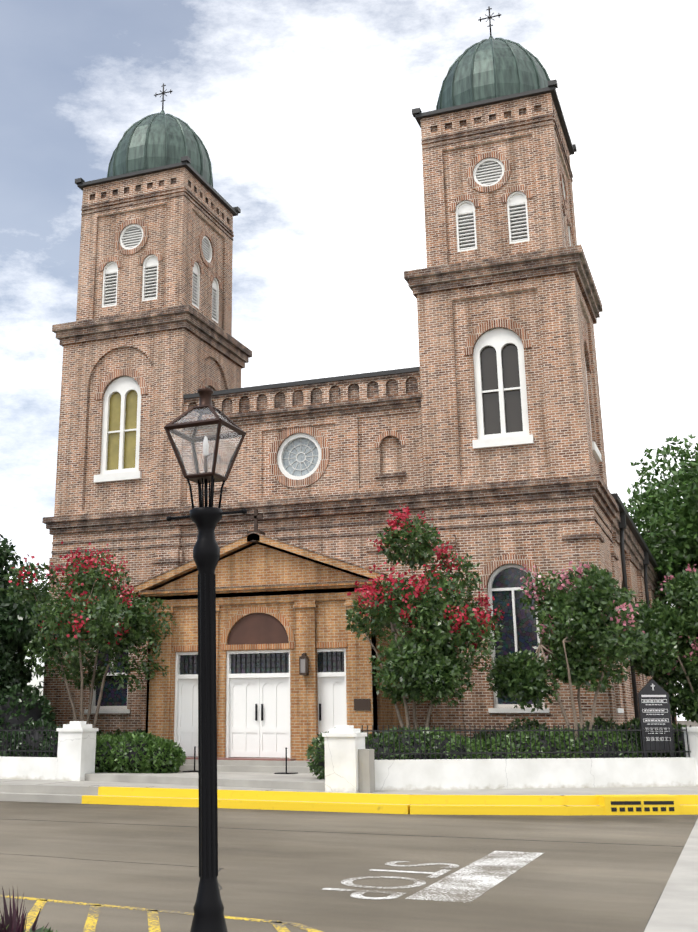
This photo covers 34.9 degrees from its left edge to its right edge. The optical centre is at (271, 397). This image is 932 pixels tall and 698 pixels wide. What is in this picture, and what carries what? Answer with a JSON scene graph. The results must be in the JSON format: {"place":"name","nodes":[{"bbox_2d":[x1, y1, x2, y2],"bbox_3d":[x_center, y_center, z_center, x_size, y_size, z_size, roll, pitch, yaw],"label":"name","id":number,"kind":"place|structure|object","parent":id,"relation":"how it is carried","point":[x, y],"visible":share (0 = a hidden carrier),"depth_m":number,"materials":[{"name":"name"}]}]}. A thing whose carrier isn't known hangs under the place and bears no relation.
{"place":"outdoors","nodes":[
{"label":"outdoors","id":0,"kind":"place"},
{"bbox_2d":[0,886,56,931],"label":"plants","id":1,"kind":"object","parent":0,"point":[11,923],"visible":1,"depth_m":8.05,"materials":[{"name":"plant"}]},
{"bbox_2d":[85,771,324,790],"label":"step","id":2,"kind":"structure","parent":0,"point":[304,781],"depth_m":27.13,"materials":[{"name":"concrete"}]},
{"bbox_2d":[183,747,297,773],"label":"stanchions","id":3,"kind":"object","parent":2,"relation":"on","point":[194,770],"visible":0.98,"depth_m":29.03,"materials":[{"name":"metal"}]},
{"bbox_2d":[164,388,246,931],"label":"street lamp","id":4,"kind":"object","parent":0,"point":[208,909],"visible":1,"depth_m":8.28,"materials":[{"name":"metal"}]},
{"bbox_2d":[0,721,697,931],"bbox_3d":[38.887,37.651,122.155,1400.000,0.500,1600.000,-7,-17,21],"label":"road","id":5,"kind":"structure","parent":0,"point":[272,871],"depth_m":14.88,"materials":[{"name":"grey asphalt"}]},
{"bbox_2d":[0,779,696,931],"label":"road markings","id":6,"kind":"object","parent":5,"relation":"on","point":[471,882],"visible":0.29,"depth_m":12.94,"materials":[{"name":"paint"}]},
{"bbox_2d":[0,784,697,815],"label":"church kerb","id":7,"kind":"structure","parent":5,"relation":"on","point":[657,804],"depth_m":23.43,"materials":[{"name":"paint"}]},
{"bbox_2d":[323,861,458,898],"bbox_3d":[1.502,5.984,13.767,1.020,0.001,3.400,-7,-17,21],"label":"stop lettering","id":8,"kind":"object","parent":5,"relation":"on","point":[359,893],"visible":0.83,"depth_m":13.40},
{"bbox_2d":[0,726,697,794],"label":"church pavement","id":9,"kind":"structure","parent":0,"point":[681,790],"depth_m":24.91,"materials":[{"name":"concrete"}]},
{"bbox_2d":[0,721,98,780],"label":"wall","id":10,"kind":"structure","parent":9,"relation":"on","point":[74,760],"depth_m":29.12,"materials":[{"name":"concrete"}]},
{"bbox_2d":[0,725,690,759],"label":"fence","id":11,"kind":"object","parent":10,"relation":"on","point":[456,753],"visible":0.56,"depth_m":26.24,"materials":[{"name":"metal"}]},
{"bbox_2d":[42,6,676,772],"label":"church","id":12,"kind":"structure","parent":9,"relation":"on","point":[478,434],"depth_m":35.72,"materials":[{"name":"brick"}]},
{"bbox_2d":[623,434,697,610],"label":"tree","id":13,"kind":"object","parent":9,"relation":"on","point":[671,541],"visible":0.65,"depth_m":55.07,"materials":[{"name":"plant"}]},
{"bbox_2d":[0,0,697,720],"label":"sky","id":14,"kind":"structure","parent":0,"point":[301,110],"materials":[{"name":"white"}]},
{"bbox_2d":[644,819,697,931],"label":"sidewalk","id":15,"kind":"structure","parent":0,"point":[676,909],"depth_m":12.22,"materials":[{"name":"concrete"}]},
{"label":"garden ground","id":16,"kind":"structure","parent":0,"visible":0},
{"bbox_2d":[0,628,20,689],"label":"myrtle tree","id":17,"kind":"object","parent":16,"relation":"on","point":[6,656],"visible":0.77,"depth_m":33.59,"materials":[{"name":"plant"}]},
{"bbox_2d":[0,534,71,694],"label":"dark tree","id":18,"kind":"object","parent":16,"relation":"on","point":[15,626],"visible":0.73,"depth_m":34.76,"materials":[{"name":"plant"}]},
{"bbox_2d":[0,682,144,756],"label":"shrubs","id":19,"kind":"object","parent":16,"relation":"on","point":[25,709],"visible":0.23,"depth_m":32.13,"materials":[{"name":"plant"}]},
{"bbox_2d":[0,541,177,727],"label":"myrtle tree","id":20,"kind":"object","parent":16,"relation":"on","point":[98,615],"visible":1,"depth_m":32.02,"materials":[{"name":"plant"}]},
{"bbox_2d":[95,731,186,772],"bbox_3d":[-3.719,9.722,30.069,3.063,1.312,2.173,-7,-17,21],"label":"hedge","id":21,"kind":"object","parent":16,"relation":"on","point":[134,752],"visible":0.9,"depth_m":29.32,"materials":[{"name":"plant"}]},
{"bbox_2d":[345,504,508,729],"bbox_3d":[4.021,6.271,29.054,4.384,6.981,4.860,-7,-17,21],"label":"myrtle tree","id":22,"kind":"object","parent":16,"relation":"on","point":[431,669],"visible":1,"depth_m":28.15,"materials":[{"name":"plant"}]},
{"bbox_2d":[304,716,689,778],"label":"shrubs","id":23,"kind":"object","parent":16,"relation":"on","point":[319,757],"visible":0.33,"depth_m":26.77,"materials":[{"name":"plant"}]},
{"bbox_2d":[322,725,697,792],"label":"wall","id":24,"kind":"structure","parent":16,"relation":"on","point":[352,765],"depth_m":25.51,"materials":[{"name":"concrete"}]},
{"bbox_2d":[485,561,648,739],"bbox_3d":[7.806,6.807,28.073,3.568,5.412,4.163,11,-19,-33],"label":"myrtle tree","id":25,"kind":"object","parent":16,"relation":"on","point":[576,615],"visible":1,"depth_m":27.85,"materials":[{"name":"plant"}]},
{"bbox_2d":[637,679,673,757],"bbox_3d":[9.503,8.190,27.313,0.740,2.410,0.110,-1,-16,2],"label":"church sign","id":26,"kind":"object","parent":16,"relation":"on","point":[653,702],"visible":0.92,"depth_m":27.36,"materials":[{"name":"metal"}]},
{"bbox_2d":[626,564,697,723],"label":"myrtle tree","id":27,"kind":"object","parent":16,"relation":"on","point":[671,653],"visible":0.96,"depth_m":28.97,"materials":[{"name":"plant"}]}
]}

